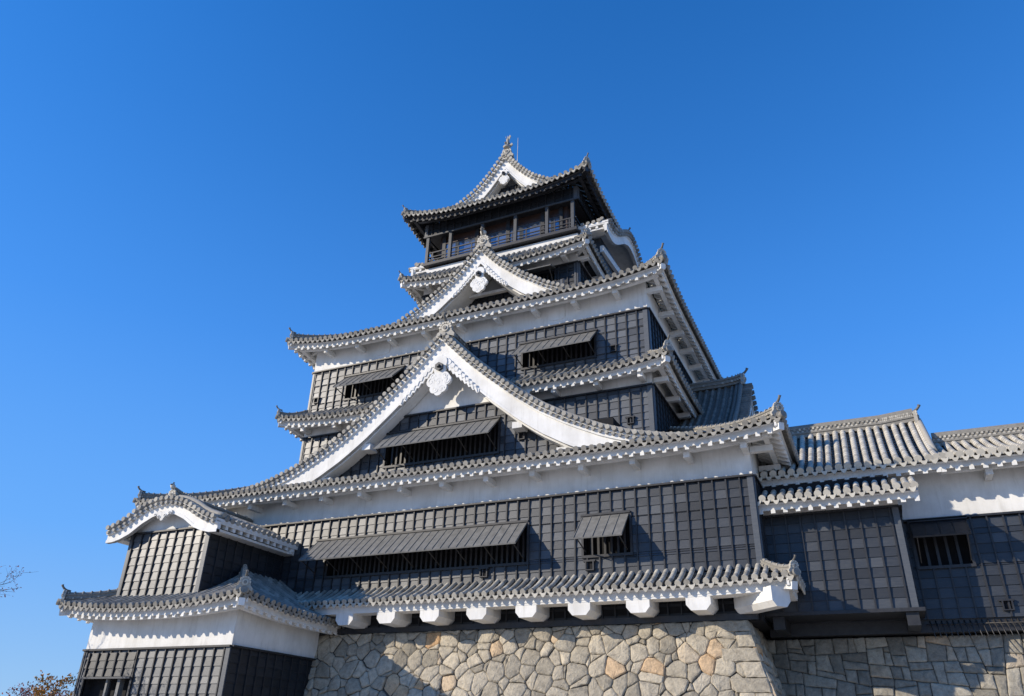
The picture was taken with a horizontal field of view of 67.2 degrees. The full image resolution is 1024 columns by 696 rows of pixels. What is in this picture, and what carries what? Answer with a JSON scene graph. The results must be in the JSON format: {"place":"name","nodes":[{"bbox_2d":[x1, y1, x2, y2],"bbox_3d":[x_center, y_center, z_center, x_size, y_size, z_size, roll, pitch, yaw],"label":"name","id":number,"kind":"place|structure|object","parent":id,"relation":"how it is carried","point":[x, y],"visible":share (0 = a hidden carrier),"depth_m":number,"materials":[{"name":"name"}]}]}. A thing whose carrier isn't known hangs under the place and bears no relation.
{"place":"outdoors","nodes":[
{"label":"outdoors","id":0,"kind":"place"},
{"bbox_2d":[0,0,1023,695],"label":"sky","id":1,"kind":"structure","parent":0,"point":[832,191],"materials":[{"name":"blue"}]},
{"label":"ground","id":2,"kind":"structure","parent":0,"visible":0},
{"bbox_2d":[0,565,37,596],"bbox_3d":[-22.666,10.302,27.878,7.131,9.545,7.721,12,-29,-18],"label":"autumn tree","id":3,"kind":"object","parent":2,"relation":"on","point":[12,580],"visible":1,"depth_m":32.34,"materials":[{"name":"brown plant"}]},
{"bbox_2d":[2,681,67,695],"bbox_3d":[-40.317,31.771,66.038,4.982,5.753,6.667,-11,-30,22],"label":"background tree","id":4,"kind":"object","parent":2,"relation":"on","point":[27,693],"visible":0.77,"depth_m":65.61,"materials":[{"name":"red plant"}]},
{"bbox_2d":[27,670,73,695],"bbox_3d":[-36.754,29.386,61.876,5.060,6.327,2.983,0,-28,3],"label":"background tree","id":5,"kind":"object","parent":2,"relation":"on","point":[42,691],"visible":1,"depth_m":62.82,"materials":[{"name":"brown plant"}]},
{"bbox_2d":[56,482,344,695],"bbox_3d":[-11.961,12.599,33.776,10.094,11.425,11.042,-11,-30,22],"label":"corner turret","id":6,"kind":"object","parent":2,"relation":"on","point":[201,599],"visible":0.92,"depth_m":30.78,"materials":[{"name":"paint"}]},
{"bbox_2d":[78,652,136,695],"bbox_3d":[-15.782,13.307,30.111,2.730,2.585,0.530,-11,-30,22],"label":"window","id":7,"kind":"structure","parent":6,"relation":"in","point":[101,681],"depth_m":30.32,"materials":[{"name":"grey wood"}]},
{"bbox_2d":[304,620,785,695],"bbox_3d":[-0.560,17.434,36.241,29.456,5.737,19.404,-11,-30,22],"label":"stone base","id":8,"kind":"object","parent":2,"relation":"on","point":[721,658],"visible":0.64,"depth_m":28.00,"materials":[{"name":"beige stone"}]},
{"bbox_2d":[132,135,805,639],"bbox_3d":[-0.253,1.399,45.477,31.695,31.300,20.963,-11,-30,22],"label":"castle keep","id":9,"kind":"structure","parent":8,"relation":"on","point":[536,411],"depth_m":33.45,"materials":[{"name":"paint"}]},
{"bbox_2d":[333,365,405,400],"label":"window","id":10,"kind":"structure","parent":9,"relation":"in","point":[361,385],"depth_m":39.08,"materials":[{"name":"wood"}]},
{"bbox_2d":[299,520,529,578],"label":"window","id":11,"kind":"structure","parent":9,"relation":"in","point":[500,544],"depth_m":31.99,"materials":[{"name":"wood"}]},
{"bbox_2d":[373,416,500,468],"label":"window","id":12,"kind":"structure","parent":9,"relation":"in","point":[476,437],"depth_m":34.06,"materials":[{"name":"wood"}]},
{"bbox_2d":[523,264,556,281],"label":"window","id":13,"kind":"structure","parent":9,"relation":"in","point":[546,267],"depth_m":41.29,"materials":[{"name":"wood"}]},
{"bbox_2d":[511,328,597,370],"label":"window","id":14,"kind":"structure","parent":9,"relation":"in","point":[577,346],"depth_m":35.17,"materials":[{"name":"wood"}]},
{"bbox_2d":[573,510,633,558],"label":"window","id":15,"kind":"structure","parent":9,"relation":"in","point":[605,534],"depth_m":29.12,"materials":[{"name":"wood"}]},
{"bbox_2d":[766,633,1023,695],"bbox_3d":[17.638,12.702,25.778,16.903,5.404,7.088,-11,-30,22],"label":"stone wall","id":16,"kind":"structure","parent":2,"relation":"on","point":[977,665],"depth_m":25.99,"materials":[{"name":"grey stone"}]},
{"bbox_2d":[757,404,1023,639],"bbox_3d":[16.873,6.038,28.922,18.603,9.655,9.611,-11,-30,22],"label":"gate wing","id":17,"kind":"structure","parent":16,"relation":"on","point":[902,523],"depth_m":26.77,"materials":[{"name":"black wood"}]},
{"bbox_2d":[907,516,976,569],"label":"window","id":18,"kind":"structure","parent":17,"relation":"in","point":[945,543],"depth_m":26.87,"materials":[{"name":"wood"}]}
]}

